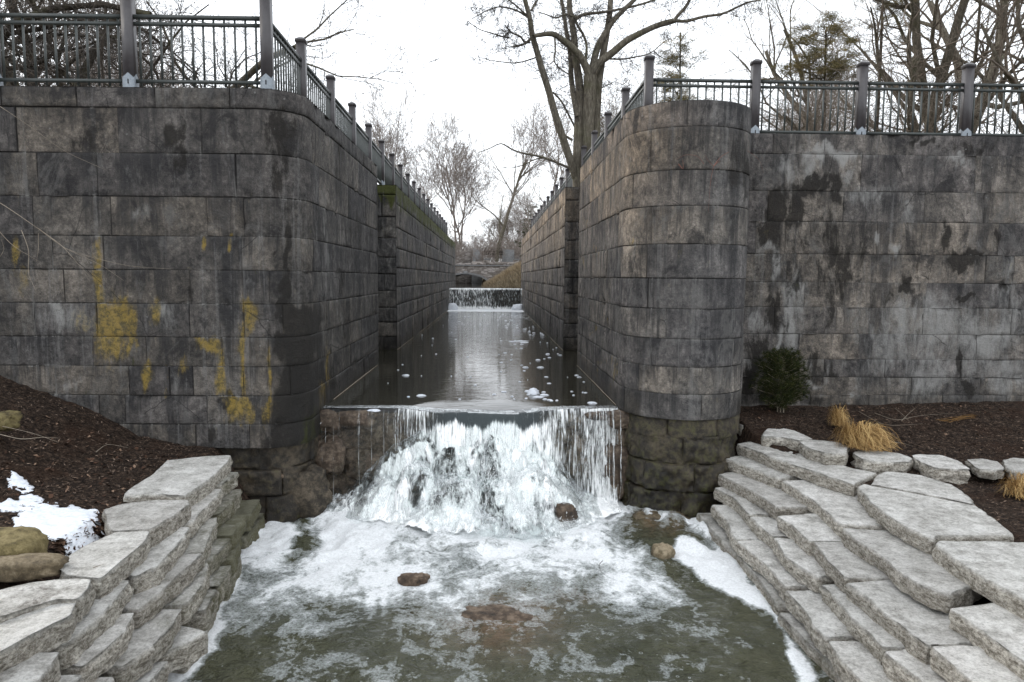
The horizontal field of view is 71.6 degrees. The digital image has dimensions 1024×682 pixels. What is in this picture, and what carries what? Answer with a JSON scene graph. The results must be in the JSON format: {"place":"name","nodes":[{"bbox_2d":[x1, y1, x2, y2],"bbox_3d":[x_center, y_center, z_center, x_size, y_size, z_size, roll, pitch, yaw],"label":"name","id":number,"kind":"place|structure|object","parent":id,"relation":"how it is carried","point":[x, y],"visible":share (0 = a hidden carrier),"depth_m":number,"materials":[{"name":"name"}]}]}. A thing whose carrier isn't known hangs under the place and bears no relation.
{"place":"outdoors","nodes":[
{"label":"outdoors","id":0,"kind":"place"},
{"bbox_2d":[416,254,520,287],"bbox_3d":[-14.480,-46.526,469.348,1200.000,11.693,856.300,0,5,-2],"label":"ground","id":1,"kind":"structure","parent":0,"point":[503,283],"depth_m":46.16,"materials":[{"name":"brown plant"}]},
{"bbox_2d":[343,66,478,217],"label":"bare tree","id":2,"kind":"object","parent":1,"relation":"on","point":[397,151],"visible":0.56,"depth_m":60.83,"materials":[{"name":"plant"}]},
{"bbox_2d":[397,94,505,248],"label":"bare tree","id":3,"kind":"object","parent":1,"relation":"on","point":[468,178],"visible":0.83,"depth_m":83.45,"materials":[{"name":"plant"}]},
{"bbox_2d":[452,259,519,279],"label":"stone bridge","id":4,"kind":"structure","parent":1,"relation":"on","point":[486,269],"depth_m":56.16,"materials":[{"name":"stone"}]},
{"bbox_2d":[447,218,525,262],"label":"brush","id":5,"kind":"object","parent":1,"relation":"on","point":[489,247],"visible":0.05,"depth_m":69.99,"materials":[{"name":"plant"}]},
{"bbox_2d":[455,247,520,283],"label":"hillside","id":6,"kind":"structure","parent":1,"relation":"on","point":[474,279],"depth_m":71.82,"materials":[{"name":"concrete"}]},
{"bbox_2d":[446,96,565,261],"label":"bare tree","id":7,"kind":"object","parent":1,"relation":"on","point":[506,217],"visible":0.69,"depth_m":68.67,"materials":[{"name":"brown plant"}]},
{"bbox_2d":[485,187,542,247],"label":"bare tree","id":8,"kind":"object","parent":1,"relation":"on","point":[511,222],"visible":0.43,"depth_m":97.92,"materials":[{"name":"plant"}]},
{"bbox_2d":[489,90,573,231],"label":"bare tree","id":9,"kind":"object","parent":1,"relation":"on","point":[546,152],"visible":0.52,"depth_m":59.41,"materials":[{"name":"plant"}]},
{"bbox_2d":[536,33,716,160],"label":"bare tree","id":10,"kind":"object","parent":1,"relation":"on","point":[654,91],"visible":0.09,"depth_m":51.70,"materials":[{"name":"brown plant"}]},
{"bbox_2d":[327,309,617,409],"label":"canal water","id":11,"kind":"structure","parent":0,"point":[445,344],"depth_m":14.23,"materials":[{"name":"grey liquid"}]},
{"bbox_2d":[449,289,520,308],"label":"weir","id":12,"kind":"object","parent":11,"relation":"in","point":[497,296],"visible":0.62,"depth_m":42.13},
{"bbox_2d":[168,497,834,681],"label":"pool water","id":13,"kind":"structure","parent":0,"point":[322,597],"depth_m":6.96,"materials":[{"name":"white liquid"}]},
{"bbox_2d":[344,433,567,531],"bbox_3d":[-0.581,2.021,9.480,4.350,1.363,1.650,0,5,-2],"label":"boulder pile","id":14,"kind":"object","parent":13,"relation":"in","point":[415,496],"visible":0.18,"depth_m":9.80,"materials":[{"name":"stone"}]},
{"bbox_2d":[320,405,621,539],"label":"waterfall","id":15,"kind":"structure","parent":14,"relation":"on","point":[392,505],"depth_m":9.79,"materials":[{"name":"liquid"}]},
{"bbox_2d":[315,407,628,502],"bbox_3d":[-0.593,1.866,10.603,4.769,1.886,1.065,0,5,-2],"label":"weir","id":16,"kind":"object","parent":13,"relation":"in","point":[352,437],"visible":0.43,"depth_m":10.20,"materials":[{"name":"stone"}]},
{"bbox_2d":[461,604,532,620],"bbox_3d":[-0.163,2.697,6.909,0.885,0.155,0.549,0,5,-2],"label":"boulder","id":17,"kind":"object","parent":13,"relation":"in","point":[496,612],"visible":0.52,"depth_m":6.85,"materials":[{"name":"stone"}]},
{"bbox_2d":[0,375,1023,605],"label":"ground","id":18,"kind":"structure","parent":0,"point":[752,432],"depth_m":8.65,"materials":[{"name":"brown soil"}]},
{"bbox_2d":[0,410,22,431],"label":"boulder","id":19,"kind":"object","parent":18,"relation":"on","point":[10,419],"visible":0.98,"depth_m":7.36,"materials":[{"name":"stone"}]},
{"bbox_2d":[0,526,48,555],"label":"boulder","id":20,"kind":"object","parent":18,"relation":"on","point":[18,540],"visible":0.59,"depth_m":5.33,"materials":[{"name":"stone"}]},
{"bbox_2d":[0,553,68,582],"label":"boulder","id":21,"kind":"object","parent":18,"relation":"on","point":[24,567],"visible":0.98,"depth_m":5.10,"materials":[{"name":"stone"}]},
{"bbox_2d":[0,494,104,579],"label":"snow patch","id":22,"kind":"object","parent":18,"relation":"on","point":[54,522],"visible":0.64,"depth_m":6.28,"materials":[{"name":"snow"}]},
{"bbox_2d":[135,661,168,681],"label":"step slab","id":23,"kind":"structure","parent":18,"relation":"on","point":[159,672],"depth_m":5.12,"materials":[{"name":"stone"}]},
{"bbox_2d":[95,677,114,681],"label":"step slab","id":24,"kind":"structure","parent":23,"relation":"on","point":[105,679],"depth_m":4.64,"materials":[{"name":"stone"}]},
{"bbox_2d":[59,674,83,681],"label":"step slab","id":25,"kind":"structure","parent":24,"relation":"on","point":[71,678],"depth_m":4.35,"materials":[{"name":"stone"}]},
{"bbox_2d":[0,652,60,681],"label":"step slab","id":26,"kind":"structure","parent":25,"relation":"on","point":[41,667],"depth_m":4.17,"materials":[{"name":"stone"}]},
{"bbox_2d":[98,609,181,681],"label":"step slab","id":27,"kind":"structure","parent":23,"relation":"on","point":[150,643],"depth_m":5.15,"materials":[{"name":"stone"}]},
{"bbox_2d":[60,613,133,681],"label":"step slab","id":28,"kind":"structure","parent":27,"relation":"on","point":[105,651],"depth_m":4.76,"materials":[{"name":"stone"}]},
{"bbox_2d":[51,580,133,669],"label":"step slab","id":29,"kind":"structure","parent":28,"relation":"on","point":[101,617],"depth_m":4.83,"materials":[{"name":"stone"}]},
{"bbox_2d":[0,603,77,672],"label":"step slab","id":30,"kind":"structure","parent":29,"relation":"on","point":[27,636],"depth_m":4.38,"materials":[{"name":"stone"}]},
{"bbox_2d":[0,578,95,622],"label":"step slab","id":31,"kind":"structure","parent":29,"relation":"on","point":[17,600],"depth_m":4.74,"materials":[{"name":"stone"}]},
{"bbox_2d":[59,531,152,598],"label":"step slab","id":32,"kind":"structure","parent":29,"relation":"on","point":[120,556],"depth_m":5.43,"materials":[{"name":"stone"}]},
{"bbox_2d":[122,553,203,628],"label":"step slab","id":33,"kind":"structure","parent":27,"relation":"on","point":[146,606],"depth_m":5.66,"materials":[{"name":"stone"}]},
{"bbox_2d":[125,527,190,593],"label":"step slab","id":34,"kind":"structure","parent":33,"relation":"on","point":[159,563],"depth_m":5.83,"materials":[{"name":"stone"}]},
{"bbox_2d":[102,500,191,546],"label":"step slab","id":35,"kind":"structure","parent":34,"relation":"on","point":[160,520],"depth_m":6.36,"materials":[{"name":"stone"}]},
{"bbox_2d":[171,631,207,673],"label":"step slab","id":36,"kind":"structure","parent":18,"relation":"on","point":[184,670],"depth_m":5.88,"materials":[{"name":"stone"}]},
{"bbox_2d":[157,626,206,672],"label":"step slab","id":37,"kind":"structure","parent":36,"relation":"on","point":[188,647],"depth_m":5.53,"materials":[{"name":"stone"}]},
{"bbox_2d":[181,589,219,630],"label":"step slab","id":38,"kind":"structure","parent":36,"relation":"on","point":[200,618],"depth_m":6.10,"materials":[{"name":"stone"}]},
{"bbox_2d":[162,563,210,624],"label":"step slab","id":39,"kind":"structure","parent":38,"relation":"on","point":[188,600],"depth_m":5.93,"materials":[{"name":"stone"}]},
{"bbox_2d":[207,605,219,631],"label":"step slab","id":40,"kind":"structure","parent":18,"relation":"on","point":[210,623],"depth_m":6.57,"materials":[{"name":"stone"}]},
{"bbox_2d":[208,565,231,604],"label":"step slab","id":41,"kind":"structure","parent":40,"relation":"on","point":[220,579],"depth_m":6.70,"materials":[{"name":"stone"}]},
{"bbox_2d":[0,86,455,522],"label":"stone wall","id":42,"kind":"structure","parent":18,"relation":"on","point":[293,276],"depth_m":8.99,"materials":[{"name":"stone"}]},
{"bbox_2d":[0,0,447,234],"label":"railing","id":43,"kind":"object","parent":42,"relation":"on","point":[358,136],"visible":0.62,"depth_m":8.81,"materials":[{"name":"metal"}]},
{"bbox_2d":[223,555,241,600],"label":"step slab","id":44,"kind":"structure","parent":18,"relation":"on","point":[234,578],"depth_m":7.38,"materials":[{"name":"stone"}]},
{"bbox_2d":[220,540,242,576],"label":"step slab","id":45,"kind":"structure","parent":44,"relation":"on","point":[231,560],"depth_m":7.18,"materials":[{"name":"stone"}]},
{"bbox_2d":[205,538,231,575],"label":"step slab","id":46,"kind":"structure","parent":45,"relation":"on","point":[220,551],"depth_m":6.93,"materials":[{"name":"stone"}]},
{"bbox_2d":[185,517,218,567],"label":"step slab","id":47,"kind":"structure","parent":46,"relation":"on","point":[203,539],"depth_m":6.72,"materials":[{"name":"stone"}]},
{"bbox_2d":[216,514,247,549],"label":"step slab","id":48,"kind":"structure","parent":45,"relation":"on","point":[233,528],"depth_m":7.49,"materials":[{"name":"stone"}]},
{"bbox_2d":[211,489,241,528],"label":"step slab","id":49,"kind":"structure","parent":48,"relation":"on","point":[227,508],"depth_m":7.75,"materials":[{"name":"stone"}]},
{"bbox_2d":[183,489,222,537],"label":"step slab","id":50,"kind":"structure","parent":49,"relation":"on","point":[204,510],"depth_m":7.13,"materials":[{"name":"stone"}]},
{"bbox_2d":[123,455,232,506],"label":"step slab","id":51,"kind":"structure","parent":50,"relation":"on","point":[194,480],"depth_m":7.50,"materials":[{"name":"stone"}]},
{"bbox_2d":[234,499,260,531],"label":"step slab","id":52,"kind":"structure","parent":18,"relation":"on","point":[250,509],"depth_m":8.67,"materials":[{"name":"stone"}]},
{"bbox_2d":[290,464,332,517],"bbox_3d":[-2.920,2.075,9.693,0.928,0.758,0.458,0,5,-2],"label":"boulder","id":53,"kind":"object","parent":18,"relation":"on","point":[311,493],"visible":0.46,"depth_m":9.54,"materials":[{"name":"stone"}]},
{"bbox_2d":[0,404,1023,552],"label":"fallen leaves","id":54,"kind":"object","parent":18,"relation":"on","point":[66,473],"visible":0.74,"depth_m":7.81,"materials":[{"name":"plant"}]},
{"bbox_2d":[521,100,750,517],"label":"stone wall","id":55,"kind":"structure","parent":18,"relation":"on","point":[619,253],"depth_m":9.62,"materials":[{"name":"stone"}]},
{"bbox_2d":[696,513,790,614],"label":"step slab","id":56,"kind":"structure","parent":18,"relation":"on","point":[764,586],"depth_m":7.79,"materials":[{"name":"stone"}]},
{"bbox_2d":[711,505,759,551],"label":"step slab","id":57,"kind":"structure","parent":56,"relation":"on","point":[732,523],"depth_m":8.63,"materials":[{"name":"stone"}]},
{"bbox_2d":[713,487,770,525],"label":"step slab","id":58,"kind":"structure","parent":57,"relation":"on","point":[744,509],"depth_m":8.93,"materials":[{"name":"stone"}]},
{"bbox_2d":[718,472,812,518],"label":"step slab","id":59,"kind":"structure","parent":58,"relation":"on","point":[774,503],"depth_m":8.77,"materials":[{"name":"stone"}]},
{"bbox_2d":[726,456,802,488],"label":"step slab","id":60,"kind":"structure","parent":59,"relation":"on","point":[756,471],"depth_m":9.38,"materials":[{"name":"stone"}]},
{"bbox_2d":[736,441,876,496],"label":"step slab","id":61,"kind":"structure","parent":60,"relation":"on","point":[846,480],"depth_m":8.90,"materials":[{"name":"stone"}]},
{"bbox_2d":[781,480,886,536],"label":"step slab","id":62,"kind":"structure","parent":59,"relation":"on","point":[836,512],"depth_m":7.93,"materials":[{"name":"stone"}]},
{"bbox_2d":[871,471,974,505],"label":"step slab","id":63,"kind":"structure","parent":62,"relation":"on","point":[918,484],"depth_m":8.06,"materials":[{"name":"stone"}]},
{"bbox_2d":[749,517,790,548],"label":"step slab","id":64,"kind":"structure","parent":57,"relation":"on","point":[765,530],"depth_m":8.06,"materials":[{"name":"stone"}]},
{"bbox_2d":[735,540,809,600],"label":"step slab","id":65,"kind":"structure","parent":56,"relation":"on","point":[759,556],"depth_m":7.47,"materials":[{"name":"stone"}]},
{"bbox_2d":[773,538,834,592],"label":"step slab","id":66,"kind":"structure","parent":65,"relation":"on","point":[801,566],"depth_m":7.05,"materials":[{"name":"stone"}]},
{"bbox_2d":[776,513,841,555],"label":"step slab","id":67,"kind":"structure","parent":66,"relation":"on","point":[804,532],"depth_m":7.57,"materials":[{"name":"stone"}]},
{"bbox_2d":[813,541,889,592],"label":"step slab","id":68,"kind":"structure","parent":66,"relation":"on","point":[840,564],"depth_m":6.64,"materials":[{"name":"stone"}]},
{"bbox_2d":[840,528,983,613],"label":"step slab","id":69,"kind":"structure","parent":68,"relation":"on","point":[920,576],"depth_m":6.16,"materials":[{"name":"stone"}]},
{"bbox_2d":[857,484,1013,554],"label":"step slab","id":70,"kind":"structure","parent":69,"relation":"on","point":[925,524],"depth_m":7.01,"materials":[{"name":"stone"}]},
{"bbox_2d":[932,541,1023,619],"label":"step slab","id":71,"kind":"structure","parent":69,"relation":"on","point":[993,571],"depth_m":5.87,"materials":[{"name":"stone"}]},
{"bbox_2d":[748,344,811,412],"bbox_3d":[4.195,0.596,11.070,1.055,1.122,0.794,0,5,-2],"label":"conifer shrub","id":72,"kind":"object","parent":18,"relation":"on","point":[780,359],"visible":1,"depth_m":10.97,"materials":[{"name":"green plant"}]},
{"bbox_2d":[761,428,811,450],"bbox_3d":[3.932,1.399,10.098,0.725,0.191,0.799,4,6,35],"label":"kerb stone","id":73,"kind":"object","parent":18,"relation":"on","point":[790,439],"visible":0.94,"depth_m":9.90,"materials":[{"name":"stone"}]},
{"bbox_2d":[777,613,841,681],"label":"step slab","id":74,"kind":"structure","parent":18,"relation":"on","point":[793,627],"depth_m":6.26,"materials":[{"name":"stone"}]},
{"bbox_2d":[785,590,858,656],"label":"step slab","id":75,"kind":"structure","parent":74,"relation":"on","point":[810,610],"depth_m":6.26,"materials":[{"name":"stone"}]},
{"bbox_2d":[819,584,904,664],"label":"step slab","id":76,"kind":"structure","parent":75,"relation":"on","point":[876,640],"depth_m":5.86,"materials":[{"name":"stone"}]},
{"bbox_2d":[844,580,973,664],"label":"step slab","id":77,"kind":"structure","parent":76,"relation":"on","point":[917,630],"depth_m":5.65,"materials":[{"name":"stone"}]},
{"bbox_2d":[826,641,893,681],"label":"step slab","id":78,"kind":"structure","parent":74,"relation":"on","point":[854,661],"depth_m":5.53,"materials":[{"name":"stone"}]},
{"bbox_2d":[882,649,947,681],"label":"step slab","id":79,"kind":"structure","parent":78,"relation":"on","point":[903,665],"depth_m":5.22,"materials":[{"name":"stone"}]},
{"bbox_2d":[930,645,1023,681],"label":"step slab","id":80,"kind":"structure","parent":79,"relation":"on","point":[960,663],"depth_m":4.91,"materials":[{"name":"stone"}]},
{"bbox_2d":[948,603,1023,679],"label":"step slab","id":81,"kind":"structure","parent":80,"relation":"on","point":[994,631],"depth_m":5.14,"materials":[{"name":"stone"}]},
{"bbox_2d":[798,440,849,465],"bbox_3d":[4.136,1.471,9.333,0.594,0.188,0.783,0,5,-2],"label":"kerb stone","id":82,"kind":"object","parent":18,"relation":"on","point":[825,452],"visible":0.94,"depth_m":9.15,"materials":[{"name":"stone"}]},
{"bbox_2d":[825,418,903,452],"bbox_3d":[4.645,1.206,9.309,0.943,0.342,0.911,-3,6,-33],"label":"grass clump","id":83,"kind":"object","parent":18,"relation":"on","point":[858,436],"visible":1,"depth_m":9.18,"materials":[{"name":"plant"}]},
{"bbox_2d":[850,450,912,474],"bbox_3d":[4.685,1.544,8.986,0.684,0.192,0.622,0,5,-2],"label":"kerb stone","id":84,"kind":"object","parent":18,"relation":"on","point":[878,462],"visible":0.93,"depth_m":8.80,"materials":[{"name":"stone"}]},
{"bbox_2d":[741,133,1023,406],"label":"wing wall","id":85,"kind":"structure","parent":18,"relation":"on","point":[884,269],"depth_m":11.42,"materials":[{"name":"stone"}]},
{"bbox_2d":[531,54,1023,227],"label":"railing","id":86,"kind":"object","parent":85,"relation":"on","point":[967,90],"visible":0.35,"depth_m":11.29,"materials":[{"name":"metal"}]},
{"bbox_2d":[912,454,970,484],"bbox_3d":[5.291,1.576,8.758,0.575,0.197,0.757,0,5,-2],"label":"kerb stone","id":87,"kind":"object","parent":18,"relation":"on","point":[941,468],"visible":0.96,"depth_m":8.54,"materials":[{"name":"stone"}]},
{"bbox_2d":[965,459,1004,479],"bbox_3d":[5.770,1.550,8.624,0.381,0.120,0.641,2,5,19],"label":"kerb stone","id":88,"kind":"object","parent":18,"relation":"on","point":[986,469],"visible":0.99,"depth_m":8.46,"materials":[{"name":"stone"}]},
{"bbox_2d":[1,0,1023,394],"label":"sky","id":89,"kind":"structure","parent":0,"point":[490,99],"materials":[{"name":"white"}]},
{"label":"embankment ground","id":90,"kind":"structure","parent":0,"visible":0},
{"bbox_2d":[528,75,620,194],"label":"bare tree","id":91,"kind":"object","parent":90,"relation":"on","point":[612,117],"visible":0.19,"depth_m":43.82,"materials":[{"name":"brown plant"}]},
{"bbox_2d":[460,0,764,186],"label":"bare tree","id":92,"kind":"object","parent":90,"relation":"on","point":[586,96],"visible":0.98,"depth_m":18.91,"materials":[{"name":"brown plant"}]},
{"bbox_2d":[640,23,718,104],"bbox_3d":[4.341,-5.956,18.144,2.421,4.438,2.148,-4,7,-39],"label":"pine tree","id":93,"kind":"object","parent":90,"relation":"on","point":[680,63],"visible":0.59,"depth_m":18.00,"materials":[{"name":"green plant"}]},
{"bbox_2d":[650,0,903,130],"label":"bare tree","id":94,"kind":"object","parent":90,"relation":"on","point":[790,55],"visible":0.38,"depth_m":28.08,"materials":[{"name":"brown plant"}]},
{"bbox_2d":[698,0,904,130],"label":"bare tree","id":95,"kind":"object","parent":90,"relation":"on","point":[768,54],"visible":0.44,"depth_m":29.23,"materials":[{"name":"brown plant"}]},
{"bbox_2d":[739,74,883,131],"bbox_3d":[10.786,-7.144,24.704,4.987,5.870,5.360,-3,6,-35],"label":"bare tree","id":96,"kind":"object","parent":90,"relation":"on","point":[794,125],"visible":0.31,"depth_m":24.25,"materials":[{"name":"brown plant"}]},
{"bbox_2d":[760,0,897,131],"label":"bare tree","id":97,"kind":"object","parent":90,"relation":"on","point":[837,47],"visible":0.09,"depth_m":44.84,"materials":[{"name":"plant"}]},
{"bbox_2d":[765,9,895,130],"bbox_3d":[9.860,-7.096,22.156,2.975,6.076,3.418,-5,7,-44],"label":"pine tree","id":98,"kind":"object","parent":90,"relation":"on","point":[806,41],"visible":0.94,"depth_m":21.78,"materials":[{"name":"green plant"}]},
{"bbox_2d":[715,0,1023,133],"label":"brush thicket","id":99,"kind":"object","parent":90,"relation":"on","point":[872,121],"visible":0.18,"depth_m":20.71,"materials":[{"name":"plant"}]},
{"bbox_2d":[840,0,920,131],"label":"pine tree","id":100,"kind":"object","parent":90,"relation":"on","point":[881,34],"visible":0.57,"depth_m":24.09,"materials":[{"name":"green plant"}]},
{"bbox_2d":[742,0,1023,132],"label":"bare tree","id":101,"kind":"object","parent":90,"relation":"on","point":[911,6],"visible":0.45,"depth_m":23.36,"materials":[{"name":"brown plant"}]},
{"bbox_2d":[783,0,1023,133],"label":"bare tree","id":102,"kind":"object","parent":90,"relation":"on","point":[1009,76],"visible":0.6,"depth_m":21.74,"materials":[{"name":"brown plant"}]},
{"bbox_2d":[810,11,1015,132],"bbox_3d":[13.465,-7.245,22.472,6.094,6.482,6.032,0,5,-2],"label":"bare tree","id":103,"kind":"object","parent":90,"relation":"on","point":[914,67],"visible":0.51,"depth_m":22.13,"materials":[{"name":"brown plant"}]},
{"bbox_2d":[858,0,1023,132],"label":"bare tree","id":104,"kind":"object","parent":90,"relation":"on","point":[931,5],"visible":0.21,"depth_m":27.92,"materials":[{"name":"brown plant"}]},
{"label":"embankment ground","id":105,"kind":"structure","parent":0,"visible":0},
{"bbox_2d":[1,0,192,86],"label":"bare tree","id":106,"kind":"object","parent":105,"relation":"on","point":[52,75],"visible":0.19,"depth_m":14.81,"materials":[{"name":"brown plant"}]},
{"bbox_2d":[0,0,200,85],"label":"bare tree","id":107,"kind":"object","parent":105,"relation":"on","point":[73,59],"visible":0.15,"depth_m":18.00,"materials":[{"name":"brown plant"}]},
{"bbox_2d":[3,0,198,87],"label":"bare tree","id":108,"kind":"object","parent":105,"relation":"on","point":[116,63],"visible":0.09,"depth_m":35.11,"materials":[{"name":"plant"}]},
{"bbox_2d":[0,0,244,87],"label":"bare tree","id":109,"kind":"object","parent":105,"relation":"on","point":[61,8],"visible":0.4,"depth_m":14.40,"materials":[{"name":"brown plant"}]},
{"bbox_2d":[0,0,260,87],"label":"bare tree","id":110,"kind":"object","parent":105,"relation":"on","point":[63,73],"visible":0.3,"depth_m":15.63,"materials":[{"name":"brown plant"}]},
{"bbox_2d":[56,0,463,139],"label":"bare tree","id":111,"kind":"object","parent":105,"relation":"on","point":[251,71],"visible":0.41,"depth_m":18.25,"materials":[{"name":"brown plant"}]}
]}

